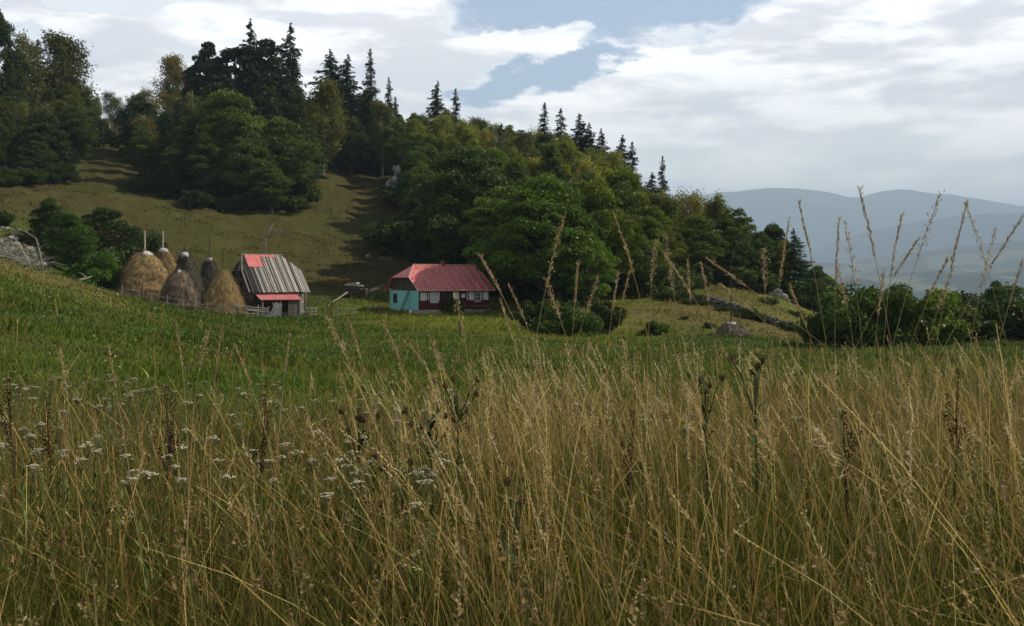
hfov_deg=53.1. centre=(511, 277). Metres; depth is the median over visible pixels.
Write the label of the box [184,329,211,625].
grass stalk
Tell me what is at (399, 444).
yarrow
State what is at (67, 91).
broadleaf tree
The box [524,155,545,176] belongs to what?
birch tree
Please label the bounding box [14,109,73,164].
broadleaf tree
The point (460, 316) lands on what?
grass stalk
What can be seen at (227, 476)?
yarrow
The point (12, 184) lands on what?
shrub
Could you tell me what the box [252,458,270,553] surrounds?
yarrow
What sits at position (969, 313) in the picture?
shrub
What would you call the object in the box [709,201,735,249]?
broadleaf tree
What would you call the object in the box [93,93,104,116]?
birch tree
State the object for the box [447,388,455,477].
yarrow
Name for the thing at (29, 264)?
dead branch
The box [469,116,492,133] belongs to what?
birch tree
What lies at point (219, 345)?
grass stalk
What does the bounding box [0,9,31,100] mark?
broadleaf tree
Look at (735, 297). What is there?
grass stalk
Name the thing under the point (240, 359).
grass stalk
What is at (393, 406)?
yarrow
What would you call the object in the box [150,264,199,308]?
haystack
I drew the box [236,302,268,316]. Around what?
log fence
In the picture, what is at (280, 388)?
yarrow
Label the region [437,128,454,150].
birch tree
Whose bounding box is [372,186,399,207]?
shrub
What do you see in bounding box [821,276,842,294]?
broadleaf tree
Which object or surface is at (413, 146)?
broadleaf tree
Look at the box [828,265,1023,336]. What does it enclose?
hills
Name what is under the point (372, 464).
yarrow
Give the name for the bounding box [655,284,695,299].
shrub
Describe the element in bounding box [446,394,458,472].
yarrow
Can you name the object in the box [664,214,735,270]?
broadleaf tree
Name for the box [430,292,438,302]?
window
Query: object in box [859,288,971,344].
shrub
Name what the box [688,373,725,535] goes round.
thistle
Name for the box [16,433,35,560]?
yarrow
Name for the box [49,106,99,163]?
broadleaf tree
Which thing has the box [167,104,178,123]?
birch tree
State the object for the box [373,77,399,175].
spruce tree
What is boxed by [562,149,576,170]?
broadleaf tree
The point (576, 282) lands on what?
grass stalk
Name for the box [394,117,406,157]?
broadleaf tree
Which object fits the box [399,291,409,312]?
ladder
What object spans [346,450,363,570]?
yarrow
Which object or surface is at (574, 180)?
birch tree
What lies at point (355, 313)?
gate frame
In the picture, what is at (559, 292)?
broadleaf tree
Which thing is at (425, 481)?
yarrow
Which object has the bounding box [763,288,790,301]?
rock pile
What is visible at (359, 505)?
yarrow
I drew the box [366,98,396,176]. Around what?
birch tree
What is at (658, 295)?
shrub
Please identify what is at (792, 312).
shrub
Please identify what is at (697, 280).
shrub
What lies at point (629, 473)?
dock plant
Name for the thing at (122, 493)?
yarrow
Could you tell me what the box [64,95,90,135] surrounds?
broadleaf tree
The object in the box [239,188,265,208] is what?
shrub
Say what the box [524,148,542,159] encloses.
birch tree
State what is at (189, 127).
broadleaf tree
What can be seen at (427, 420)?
thistle
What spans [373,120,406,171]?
broadleaf tree
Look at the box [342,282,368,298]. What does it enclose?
woodpile
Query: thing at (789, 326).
shrub
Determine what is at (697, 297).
shrub
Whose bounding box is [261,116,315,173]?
broadleaf tree
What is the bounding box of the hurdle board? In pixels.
[269,302,281,317]
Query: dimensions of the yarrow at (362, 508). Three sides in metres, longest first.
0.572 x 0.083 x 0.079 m
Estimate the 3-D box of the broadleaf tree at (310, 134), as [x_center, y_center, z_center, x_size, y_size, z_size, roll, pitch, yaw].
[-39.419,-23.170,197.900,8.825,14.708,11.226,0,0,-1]
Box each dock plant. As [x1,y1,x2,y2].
[0,369,19,551]
[37,391,58,520]
[157,391,180,555]
[162,384,178,530]
[249,376,272,555]
[620,409,634,576]
[840,408,862,585]
[941,368,965,588]
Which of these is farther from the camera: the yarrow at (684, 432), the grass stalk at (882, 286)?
the yarrow at (684, 432)
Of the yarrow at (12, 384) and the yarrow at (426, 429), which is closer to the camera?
the yarrow at (426, 429)
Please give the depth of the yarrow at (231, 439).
6.18 m
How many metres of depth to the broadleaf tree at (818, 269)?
131.22 m
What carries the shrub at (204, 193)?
on the ground at (338, 250)
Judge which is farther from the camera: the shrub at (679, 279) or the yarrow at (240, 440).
the shrub at (679, 279)
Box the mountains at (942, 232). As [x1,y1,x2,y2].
[770,212,1023,262]
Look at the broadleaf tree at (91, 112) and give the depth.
246.43 m
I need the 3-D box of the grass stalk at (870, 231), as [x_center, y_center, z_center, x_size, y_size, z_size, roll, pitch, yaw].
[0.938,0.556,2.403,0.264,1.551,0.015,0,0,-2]
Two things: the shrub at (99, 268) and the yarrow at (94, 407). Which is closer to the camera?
the yarrow at (94, 407)
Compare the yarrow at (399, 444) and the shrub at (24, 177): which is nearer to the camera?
the yarrow at (399, 444)
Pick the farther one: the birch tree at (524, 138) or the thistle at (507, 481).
the birch tree at (524, 138)
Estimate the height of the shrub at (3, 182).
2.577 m
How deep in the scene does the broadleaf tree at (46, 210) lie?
111.35 m
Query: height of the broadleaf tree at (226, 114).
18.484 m
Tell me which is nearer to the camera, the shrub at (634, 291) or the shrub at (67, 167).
the shrub at (634, 291)
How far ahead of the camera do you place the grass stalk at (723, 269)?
2.60 m
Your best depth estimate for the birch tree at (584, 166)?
145.75 m
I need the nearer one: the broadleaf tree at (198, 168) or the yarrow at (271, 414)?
the yarrow at (271, 414)
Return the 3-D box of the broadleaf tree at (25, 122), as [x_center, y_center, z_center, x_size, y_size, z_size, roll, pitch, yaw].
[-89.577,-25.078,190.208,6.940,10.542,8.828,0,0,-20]
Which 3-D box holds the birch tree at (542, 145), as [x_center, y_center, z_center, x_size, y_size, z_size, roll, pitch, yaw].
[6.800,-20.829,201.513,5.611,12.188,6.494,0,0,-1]
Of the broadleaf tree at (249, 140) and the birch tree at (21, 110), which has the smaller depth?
the broadleaf tree at (249, 140)
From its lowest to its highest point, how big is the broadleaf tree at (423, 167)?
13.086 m
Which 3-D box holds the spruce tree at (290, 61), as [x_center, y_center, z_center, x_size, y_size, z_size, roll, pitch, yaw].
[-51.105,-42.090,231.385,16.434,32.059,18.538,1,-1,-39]
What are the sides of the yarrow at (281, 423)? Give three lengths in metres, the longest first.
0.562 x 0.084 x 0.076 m
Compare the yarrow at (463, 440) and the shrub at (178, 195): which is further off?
the shrub at (178, 195)
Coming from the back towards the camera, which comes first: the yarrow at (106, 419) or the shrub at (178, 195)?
the shrub at (178, 195)
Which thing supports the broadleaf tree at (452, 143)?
on the ground at (338, 250)
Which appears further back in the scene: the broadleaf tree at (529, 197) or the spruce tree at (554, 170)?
the spruce tree at (554, 170)
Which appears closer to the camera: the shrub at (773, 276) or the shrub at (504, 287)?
the shrub at (504, 287)
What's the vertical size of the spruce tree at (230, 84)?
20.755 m
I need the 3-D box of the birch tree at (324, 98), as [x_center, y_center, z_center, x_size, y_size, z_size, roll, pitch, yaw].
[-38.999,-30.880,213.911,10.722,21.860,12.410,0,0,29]
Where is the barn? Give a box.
[230,254,309,316]
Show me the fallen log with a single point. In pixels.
(81, 279)
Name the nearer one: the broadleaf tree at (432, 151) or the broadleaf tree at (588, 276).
the broadleaf tree at (588, 276)
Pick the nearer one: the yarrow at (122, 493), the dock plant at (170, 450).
the yarrow at (122, 493)
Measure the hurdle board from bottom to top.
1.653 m
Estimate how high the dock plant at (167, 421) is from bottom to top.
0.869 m
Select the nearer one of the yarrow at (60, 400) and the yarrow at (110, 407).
the yarrow at (110, 407)
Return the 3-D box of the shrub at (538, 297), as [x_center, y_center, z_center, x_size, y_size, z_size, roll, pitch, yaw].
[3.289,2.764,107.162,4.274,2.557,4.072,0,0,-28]
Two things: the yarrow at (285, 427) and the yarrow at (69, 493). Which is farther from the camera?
the yarrow at (285, 427)
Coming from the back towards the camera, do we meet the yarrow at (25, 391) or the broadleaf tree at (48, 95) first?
the broadleaf tree at (48, 95)
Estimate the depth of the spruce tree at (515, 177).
141.65 m
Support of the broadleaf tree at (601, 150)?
on the ground at (338, 250)
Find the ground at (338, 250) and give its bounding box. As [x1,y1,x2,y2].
[0,118,1023,623]
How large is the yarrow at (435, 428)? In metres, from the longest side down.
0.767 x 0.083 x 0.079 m
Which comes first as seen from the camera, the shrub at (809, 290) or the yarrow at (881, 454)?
the yarrow at (881, 454)
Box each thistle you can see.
[338,407,381,577]
[370,453,421,613]
[402,407,457,550]
[433,375,480,520]
[491,477,532,624]
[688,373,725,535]
[727,355,772,551]
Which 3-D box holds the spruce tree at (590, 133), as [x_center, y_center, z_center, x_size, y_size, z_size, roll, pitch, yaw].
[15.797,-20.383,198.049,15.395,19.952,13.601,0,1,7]
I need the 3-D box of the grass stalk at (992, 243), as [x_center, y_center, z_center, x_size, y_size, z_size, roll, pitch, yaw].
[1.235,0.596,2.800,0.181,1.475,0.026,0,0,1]
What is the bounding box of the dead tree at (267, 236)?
[260,224,279,253]
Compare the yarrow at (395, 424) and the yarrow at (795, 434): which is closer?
the yarrow at (395, 424)
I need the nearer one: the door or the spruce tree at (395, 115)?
the door
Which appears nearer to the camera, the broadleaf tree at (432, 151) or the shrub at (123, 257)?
the shrub at (123, 257)
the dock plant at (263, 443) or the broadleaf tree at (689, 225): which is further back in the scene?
the broadleaf tree at (689, 225)
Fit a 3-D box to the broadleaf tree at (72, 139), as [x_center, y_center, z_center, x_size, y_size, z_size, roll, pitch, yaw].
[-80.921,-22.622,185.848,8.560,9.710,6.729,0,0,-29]
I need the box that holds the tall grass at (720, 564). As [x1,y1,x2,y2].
[0,324,1023,625]
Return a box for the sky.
[0,0,1023,205]
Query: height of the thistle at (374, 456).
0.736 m
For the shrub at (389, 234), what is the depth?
154.01 m
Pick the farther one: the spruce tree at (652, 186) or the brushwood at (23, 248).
the spruce tree at (652, 186)
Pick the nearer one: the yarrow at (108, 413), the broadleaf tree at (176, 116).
the yarrow at (108, 413)
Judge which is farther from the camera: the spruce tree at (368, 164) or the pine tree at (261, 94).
the spruce tree at (368, 164)
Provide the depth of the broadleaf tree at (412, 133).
213.59 m
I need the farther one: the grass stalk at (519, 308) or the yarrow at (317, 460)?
the yarrow at (317, 460)
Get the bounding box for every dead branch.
[0,242,29,250]
[11,232,32,270]
[19,229,43,272]
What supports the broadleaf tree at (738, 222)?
on the ground at (338, 250)
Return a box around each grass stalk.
[58,348,90,623]
[106,343,149,620]
[175,323,187,623]
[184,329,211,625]
[210,323,223,611]
[234,344,300,622]
[273,331,291,619]
[324,311,449,625]
[340,368,388,620]
[347,317,395,625]
[382,320,463,625]
[408,343,545,623]
[429,339,486,622]
[453,293,488,618]
[476,253,625,625]
[499,298,553,621]
[505,214,564,625]
[508,282,590,624]
[528,274,599,622]
[544,277,620,623]
[548,259,579,625]
[600,272,620,605]
[603,260,633,586]
[613,213,671,624]
[643,239,659,555]
[662,250,847,625]
[663,230,700,624]
[687,260,696,602]
[699,262,726,621]
[705,258,1023,543]
[717,283,981,623]
[749,216,790,622]
[749,238,919,610]
[760,247,770,604]
[789,283,901,625]
[798,199,871,625]
[826,215,1023,625]
[830,216,840,615]
[835,266,873,608]
[837,257,948,608]
[839,190,944,619]
[840,220,889,625]
[856,185,934,625]
[856,271,884,613]
[873,212,904,625]
[874,266,958,620]
[905,199,968,621]
[938,228,997,619]
[960,203,1023,414]
[966,260,1023,623]
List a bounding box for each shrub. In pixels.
[0,166,32,185]
[0,178,7,186]
[0,210,15,226]
[5,162,21,169]
[5,177,18,186]
[14,169,36,185]
[15,165,48,185]
[18,230,42,244]
[21,163,49,182]
[42,165,57,183]
[42,168,68,182]
[46,170,60,183]
[53,161,81,182]
[63,250,122,288]
[81,246,142,288]
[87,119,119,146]
[118,148,130,157]
[124,174,158,190]
[125,229,168,253]
[154,178,187,198]
[161,186,182,198]
[179,189,202,204]
[179,191,211,204]
[184,190,213,208]
[204,200,214,207]
[214,202,235,213]
[225,193,256,210]
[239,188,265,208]
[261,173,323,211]
[358,211,417,251]
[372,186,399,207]
[434,258,467,263]
[439,295,466,313]
[485,276,503,296]
[491,279,519,291]
[497,283,534,302]
[509,299,549,329]
[510,281,556,300]
[524,292,558,306]
[525,297,605,336]
[582,300,626,333]
[606,268,669,293]
[626,288,652,296]
[628,266,680,293]
[640,320,669,335]
[653,293,672,299]
[654,275,687,286]
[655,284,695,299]
[660,263,695,278]
[669,267,706,288]
[674,257,712,274]
[681,294,708,305]
[685,265,713,287]
[701,322,715,327]
[713,263,758,277]
[713,265,757,286]
[713,305,729,311]
[714,266,751,287]
[720,266,749,287]
[732,306,766,320]
[737,272,776,292]
[744,280,774,292]
[749,269,781,288]
[758,297,779,304]
[775,274,837,304]
[779,322,797,330]
[782,282,808,302]
[787,292,818,306]
[788,310,805,316]
[791,278,831,311]
[794,281,905,347]
[838,288,917,346]
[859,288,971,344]
[913,299,983,344]
[946,289,1023,342]
[990,298,1023,341]
[998,294,1023,339]
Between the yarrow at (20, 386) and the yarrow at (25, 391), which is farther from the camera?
the yarrow at (20, 386)
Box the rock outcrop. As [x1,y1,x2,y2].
[386,165,401,190]
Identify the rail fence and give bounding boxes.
[121,285,236,313]
[305,306,316,316]
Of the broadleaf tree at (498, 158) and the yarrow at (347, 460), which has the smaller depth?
the yarrow at (347, 460)
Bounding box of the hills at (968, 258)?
[809,241,1023,275]
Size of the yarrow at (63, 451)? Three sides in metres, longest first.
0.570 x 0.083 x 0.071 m
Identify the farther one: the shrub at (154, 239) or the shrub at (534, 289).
the shrub at (154, 239)
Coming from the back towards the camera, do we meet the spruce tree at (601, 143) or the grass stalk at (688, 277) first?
the spruce tree at (601, 143)
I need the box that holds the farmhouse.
[384,261,495,314]
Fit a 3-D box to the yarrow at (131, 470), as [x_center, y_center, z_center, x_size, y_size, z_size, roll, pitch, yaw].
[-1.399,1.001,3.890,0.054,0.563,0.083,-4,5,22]
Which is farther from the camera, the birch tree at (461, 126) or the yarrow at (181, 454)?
the birch tree at (461, 126)
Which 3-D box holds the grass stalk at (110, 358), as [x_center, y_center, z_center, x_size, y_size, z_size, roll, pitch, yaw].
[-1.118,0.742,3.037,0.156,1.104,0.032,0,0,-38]
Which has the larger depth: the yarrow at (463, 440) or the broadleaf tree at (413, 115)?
the broadleaf tree at (413, 115)
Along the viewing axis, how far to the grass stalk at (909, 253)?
2.80 m
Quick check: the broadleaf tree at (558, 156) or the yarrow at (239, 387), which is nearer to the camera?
the yarrow at (239, 387)
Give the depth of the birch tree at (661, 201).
128.39 m
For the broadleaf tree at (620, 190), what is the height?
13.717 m
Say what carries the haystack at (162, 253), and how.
on the ground at (338, 250)
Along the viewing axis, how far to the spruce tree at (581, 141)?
197.40 m
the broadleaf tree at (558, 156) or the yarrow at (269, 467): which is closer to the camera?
the yarrow at (269, 467)
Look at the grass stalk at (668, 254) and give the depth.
3.00 m
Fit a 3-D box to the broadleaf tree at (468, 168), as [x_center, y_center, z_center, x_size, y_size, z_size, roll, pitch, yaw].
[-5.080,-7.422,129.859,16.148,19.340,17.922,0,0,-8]
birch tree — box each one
[0,28,53,114]
[12,101,30,127]
[33,101,54,114]
[36,28,102,115]
[51,98,76,132]
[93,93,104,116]
[100,90,117,127]
[106,95,124,134]
[121,94,135,105]
[127,111,160,152]
[138,86,159,111]
[147,99,166,115]
[148,52,188,114]
[158,111,175,135]
[161,85,180,119]
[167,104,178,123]
[175,88,203,118]
[303,77,353,175]
[356,90,375,117]
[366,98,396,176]
[413,113,432,134]
[426,112,453,136]
[436,122,458,138]
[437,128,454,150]
[449,119,480,143]
[452,119,479,143]
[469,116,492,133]
[477,131,511,160]
[478,124,495,158]
[484,122,513,145]
[489,122,502,133]
[507,143,530,176]
[512,129,535,159]
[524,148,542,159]
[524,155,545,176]
[527,126,539,151]
[533,130,555,157]
[535,141,548,157]
[558,171,581,191]
[564,147,608,180]
[571,154,603,182]
[599,149,627,168]
[645,189,682,226]
[672,185,708,245]
[694,188,734,277]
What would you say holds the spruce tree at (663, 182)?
on the ground at (338, 250)
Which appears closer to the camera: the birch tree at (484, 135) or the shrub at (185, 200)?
the shrub at (185, 200)
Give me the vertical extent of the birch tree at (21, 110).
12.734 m
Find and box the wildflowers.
[1,264,782,413]
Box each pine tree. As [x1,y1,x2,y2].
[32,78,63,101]
[113,101,159,161]
[182,41,219,100]
[185,46,276,96]
[239,38,297,111]
[242,83,284,146]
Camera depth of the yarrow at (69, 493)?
4.36 m
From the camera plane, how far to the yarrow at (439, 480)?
3.99 m
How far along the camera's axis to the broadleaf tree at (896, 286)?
158.76 m
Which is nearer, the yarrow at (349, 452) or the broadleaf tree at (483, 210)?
the yarrow at (349, 452)
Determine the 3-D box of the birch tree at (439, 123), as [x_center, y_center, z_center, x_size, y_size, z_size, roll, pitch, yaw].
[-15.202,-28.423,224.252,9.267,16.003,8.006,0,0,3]
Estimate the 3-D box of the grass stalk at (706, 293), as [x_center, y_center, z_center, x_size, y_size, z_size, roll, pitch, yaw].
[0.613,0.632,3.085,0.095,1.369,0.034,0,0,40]
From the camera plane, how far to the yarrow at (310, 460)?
3.56 m
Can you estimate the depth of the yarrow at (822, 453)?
4.97 m
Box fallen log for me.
[75,272,91,281]
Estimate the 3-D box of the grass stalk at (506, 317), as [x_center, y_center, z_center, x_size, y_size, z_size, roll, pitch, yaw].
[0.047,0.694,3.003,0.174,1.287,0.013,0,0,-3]
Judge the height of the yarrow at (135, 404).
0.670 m
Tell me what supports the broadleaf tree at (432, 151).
on the ground at (338, 250)
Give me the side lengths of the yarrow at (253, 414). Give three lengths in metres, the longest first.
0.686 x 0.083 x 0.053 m
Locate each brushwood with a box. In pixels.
[0,226,51,265]
[0,233,67,271]
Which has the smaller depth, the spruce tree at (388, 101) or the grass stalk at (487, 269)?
the grass stalk at (487, 269)
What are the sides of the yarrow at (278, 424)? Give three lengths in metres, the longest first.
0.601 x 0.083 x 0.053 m
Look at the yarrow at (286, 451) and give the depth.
4.43 m
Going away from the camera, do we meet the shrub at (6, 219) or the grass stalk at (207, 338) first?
the grass stalk at (207, 338)
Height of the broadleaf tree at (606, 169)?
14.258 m
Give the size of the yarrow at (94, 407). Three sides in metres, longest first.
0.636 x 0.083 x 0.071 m
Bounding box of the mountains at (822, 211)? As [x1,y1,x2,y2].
[669,188,1023,259]
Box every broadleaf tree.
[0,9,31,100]
[0,96,23,161]
[0,116,14,161]
[0,133,31,165]
[3,88,35,120]
[13,140,61,183]
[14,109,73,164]
[15,115,41,140]
[19,119,49,150]
[27,197,66,243]
[31,210,98,267]
[37,87,56,113]
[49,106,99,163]
[50,127,89,164]
[52,83,92,135]
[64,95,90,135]
[70,206,149,254]
[83,97,104,121]
[119,126,157,175]
[121,92,151,127]
[125,119,156,172]
[149,111,174,152]
[150,134,189,179]
[151,115,218,190]
[155,142,189,183]
[167,88,276,194]
[171,87,197,124]
[184,132,227,193]
[198,85,214,107]
[199,111,222,193]
[209,105,256,194]
[210,128,282,193]
[246,82,287,118]
[246,116,327,179]
[253,162,295,213]
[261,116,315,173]
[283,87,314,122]
[288,104,314,129]
[294,120,330,181]
[321,107,345,166]
[333,116,373,176]
[363,100,393,147]
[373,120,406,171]
[389,150,430,214]
[393,180,448,262]
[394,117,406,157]
[396,118,424,165]
[398,140,421,170]
[399,160,429,205]
[405,112,430,132]
[405,120,427,156]
[405,145,429,169]
[405,169,434,199]
[411,142,511,262]
[417,133,443,160]
[418,169,454,241]
[420,151,453,183]
[423,145,439,166]
[430,200,462,263]
[431,109,452,135]
[436,129,446,148]
[440,135,459,156]
[454,193,488,261]
[458,127,484,149]
[458,185,514,291]
[461,172,608,293]
[465,197,559,302]
[485,146,509,175]
[496,155,533,187]
[503,124,515,150]
[504,179,518,198]
[531,143,571,175]
[538,209,575,303]
[540,172,557,207]
[555,134,585,160]
[557,231,621,309]
[560,163,573,183]
[561,176,647,302]
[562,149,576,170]
[563,180,613,294]
[571,161,581,179]
[574,170,596,190]
[583,146,602,167]
[598,148,607,166]
[598,161,612,179]
[603,179,656,256]
[604,221,666,294]
[605,164,653,215]
[631,205,685,269]
[653,218,691,263]
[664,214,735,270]
[702,226,761,271]
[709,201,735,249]
[714,207,762,263]
[738,231,783,274]
[751,222,790,271]
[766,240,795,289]
[806,265,836,291]
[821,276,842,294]
[882,282,919,302]
[976,282,1023,339]
[982,280,1010,339]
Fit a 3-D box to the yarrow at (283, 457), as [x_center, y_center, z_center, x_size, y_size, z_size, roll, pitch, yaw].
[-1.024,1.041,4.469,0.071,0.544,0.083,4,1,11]
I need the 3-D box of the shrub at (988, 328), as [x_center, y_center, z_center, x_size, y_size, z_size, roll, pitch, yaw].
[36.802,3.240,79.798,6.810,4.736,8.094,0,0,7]
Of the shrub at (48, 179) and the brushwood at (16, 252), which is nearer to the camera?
the brushwood at (16, 252)
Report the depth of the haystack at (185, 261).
103.46 m
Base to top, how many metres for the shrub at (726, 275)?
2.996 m
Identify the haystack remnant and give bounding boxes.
[707,261,753,337]
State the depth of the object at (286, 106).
217.78 m
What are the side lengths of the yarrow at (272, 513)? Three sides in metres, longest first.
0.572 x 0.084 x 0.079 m
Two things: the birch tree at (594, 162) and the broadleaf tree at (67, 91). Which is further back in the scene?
the broadleaf tree at (67, 91)
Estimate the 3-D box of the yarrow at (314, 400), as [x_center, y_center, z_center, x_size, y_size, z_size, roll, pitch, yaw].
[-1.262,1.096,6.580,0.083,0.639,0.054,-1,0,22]
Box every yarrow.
[0,419,13,515]
[0,443,12,582]
[0,494,22,620]
[2,383,16,469]
[3,377,15,467]
[6,403,15,466]
[6,464,42,618]
[9,370,16,433]
[13,393,24,459]
[14,386,32,457]
[16,383,24,455]
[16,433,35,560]
[17,427,29,578]
[18,387,31,468]
[25,385,33,448]
[29,397,37,477]
[30,448,55,609]
[33,386,39,433]
[34,421,55,527]
[48,379,56,441]
[51,426,61,551]
[56,377,63,447]
[57,449,70,542]
[57,451,77,538]
[57,454,71,535]
[58,410,68,454]
[73,457,100,617]
[74,398,84,481]
[77,386,90,450]
[78,441,104,574]
[87,448,102,550]
[89,435,105,566]
[91,379,106,448]
[92,404,108,497]
[101,373,111,453]
[101,378,116,469]
[102,397,110,465]
[107,380,114,468]
[107,405,116,476]
[108,454,131,587]
[116,402,126,463]
[120,477,156,624]
[121,381,129,468]
[121,385,129,471]
[122,395,133,462]
[126,393,136,453]
[127,469,150,577]
[131,377,137,454]
[133,390,143,460]
[135,388,144,457]
[137,470,161,615]
[139,472,157,622]
[144,388,152,463]
[152,386,156,463]
[155,454,173,574]
[158,393,168,498]
[160,385,180,465]
[164,464,179,589]
[171,477,194,613]
[174,444,186,554]
[176,401,192,484]
[179,428,191,503]
[184,383,192,453]
[192,438,203,528]
[195,380,208,449]
[196,394,205,465]
[204,435,221,549]
[207,403,219,459]
[212,458,225,549]
[214,473,236,612]
[227,414,235,483]
[235,423,248,486]
[236,386,241,473]
[241,392,251,453]
[241,393,249,468]
[246,449,265,581]
[248,383,259,468]
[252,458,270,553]
[256,478,279,600]
[262,459,273,584]
[264,383,275,469]
[269,380,280,456]
[274,401,280,478]
[275,455,285,529]
[276,404,286,479]
[276,442,291,535]
[278,387,285,459]
[280,408,289,471]
[290,450,304,556]
[295,406,303,468]
[302,458,323,608]
[311,399,318,470]
[312,430,324,519]
[317,492,333,625]
[320,418,330,476]
[323,477,341,591]
[331,458,352,565]
[337,439,354,545]
[339,387,346,458]
[339,464,351,584]
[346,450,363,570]
[350,469,370,564]
[350,480,367,612]
[352,430,364,528]
[354,471,370,575]
[355,436,367,528]
[361,465,381,564]
[361,473,375,566]
[365,460,375,555]
[368,447,377,523]
[389,381,399,470]
[390,418,401,545]
[393,407,407,523]
[403,440,417,548]
[407,502,425,623]
[409,470,427,624]
[414,426,425,487]
[415,479,433,622]
[418,390,425,456]
[418,465,443,610]
[421,409,433,484]
[421,472,440,611]
[429,451,448,553]
[432,398,442,500]
[436,458,450,583]
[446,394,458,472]
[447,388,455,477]
[456,402,470,495]
[571,402,579,462]
[638,418,652,551]
[677,426,687,506]
[791,416,801,499]
[816,429,825,498]
[837,408,847,484]
[874,434,888,480]
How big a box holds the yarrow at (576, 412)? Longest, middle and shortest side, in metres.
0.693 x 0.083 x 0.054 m
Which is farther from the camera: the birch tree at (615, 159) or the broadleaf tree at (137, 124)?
the broadleaf tree at (137, 124)
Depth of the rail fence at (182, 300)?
91.47 m
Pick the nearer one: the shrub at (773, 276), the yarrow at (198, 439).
the yarrow at (198, 439)
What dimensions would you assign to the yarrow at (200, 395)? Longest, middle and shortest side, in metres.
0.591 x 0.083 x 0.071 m
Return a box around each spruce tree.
[28,39,58,105]
[226,73,239,109]
[234,19,282,110]
[276,23,310,103]
[287,89,329,182]
[307,49,357,158]
[326,54,376,167]
[349,48,381,173]
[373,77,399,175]
[393,97,400,157]
[425,80,445,133]
[447,88,464,125]
[491,124,510,155]
[512,173,518,185]
[532,103,552,153]
[533,145,574,281]
[543,108,569,153]
[569,113,598,152]
[582,123,599,155]
[595,128,609,153]
[613,135,629,166]
[626,142,648,188]
[640,172,662,194]
[657,156,669,194]
[778,228,818,289]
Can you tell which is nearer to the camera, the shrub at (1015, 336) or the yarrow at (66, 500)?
the yarrow at (66, 500)
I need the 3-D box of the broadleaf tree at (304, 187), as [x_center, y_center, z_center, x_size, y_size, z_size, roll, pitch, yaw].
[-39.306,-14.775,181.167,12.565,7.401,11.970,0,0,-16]
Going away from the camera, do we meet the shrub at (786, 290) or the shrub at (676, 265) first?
the shrub at (676, 265)
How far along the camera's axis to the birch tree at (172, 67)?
260.49 m
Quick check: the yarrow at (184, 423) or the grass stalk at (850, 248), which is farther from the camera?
the yarrow at (184, 423)
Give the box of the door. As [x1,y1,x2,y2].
[460,292,465,302]
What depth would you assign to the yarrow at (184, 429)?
4.94 m
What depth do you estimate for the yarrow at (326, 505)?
3.33 m
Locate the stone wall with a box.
[625,287,802,331]
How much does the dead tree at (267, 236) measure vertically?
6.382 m
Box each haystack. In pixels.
[108,231,169,299]
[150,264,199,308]
[154,231,176,274]
[174,246,205,304]
[193,251,252,315]
[199,236,218,292]
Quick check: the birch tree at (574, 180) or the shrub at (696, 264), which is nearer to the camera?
the shrub at (696, 264)
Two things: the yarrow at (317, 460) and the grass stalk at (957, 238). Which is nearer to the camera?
the grass stalk at (957, 238)
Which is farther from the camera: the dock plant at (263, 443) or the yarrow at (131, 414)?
the yarrow at (131, 414)
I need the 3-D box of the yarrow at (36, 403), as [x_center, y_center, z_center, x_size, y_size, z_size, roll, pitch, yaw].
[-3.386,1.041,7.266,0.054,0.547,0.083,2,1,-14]
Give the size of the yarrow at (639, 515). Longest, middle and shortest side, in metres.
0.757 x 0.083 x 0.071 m
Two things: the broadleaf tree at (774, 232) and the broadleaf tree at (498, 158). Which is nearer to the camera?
the broadleaf tree at (774, 232)
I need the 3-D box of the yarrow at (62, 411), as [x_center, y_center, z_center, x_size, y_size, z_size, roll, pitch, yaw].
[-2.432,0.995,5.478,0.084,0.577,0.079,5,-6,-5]
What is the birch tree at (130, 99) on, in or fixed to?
on the ground at (338, 250)
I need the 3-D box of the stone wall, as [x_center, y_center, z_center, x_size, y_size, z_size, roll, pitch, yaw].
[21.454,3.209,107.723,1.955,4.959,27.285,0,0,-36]
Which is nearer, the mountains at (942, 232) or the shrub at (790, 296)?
the shrub at (790, 296)
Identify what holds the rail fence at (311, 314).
on the ground at (338, 250)
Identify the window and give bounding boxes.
[393,294,396,302]
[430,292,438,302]
[441,292,452,300]
[475,292,480,301]
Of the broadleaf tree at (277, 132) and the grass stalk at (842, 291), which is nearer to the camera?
the grass stalk at (842, 291)
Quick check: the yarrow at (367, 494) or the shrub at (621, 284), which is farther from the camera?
the shrub at (621, 284)
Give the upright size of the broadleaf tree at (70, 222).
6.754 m
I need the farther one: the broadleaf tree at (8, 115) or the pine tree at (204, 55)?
the pine tree at (204, 55)
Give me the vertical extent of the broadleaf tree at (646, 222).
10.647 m
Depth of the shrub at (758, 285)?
124.88 m
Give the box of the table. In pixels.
[366,305,381,311]
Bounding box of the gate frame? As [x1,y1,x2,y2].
[336,307,356,317]
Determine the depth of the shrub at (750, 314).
100.98 m
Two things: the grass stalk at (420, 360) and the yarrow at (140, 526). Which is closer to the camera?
the grass stalk at (420, 360)
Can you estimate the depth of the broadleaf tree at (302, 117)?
209.36 m
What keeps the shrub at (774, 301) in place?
on the ground at (338, 250)

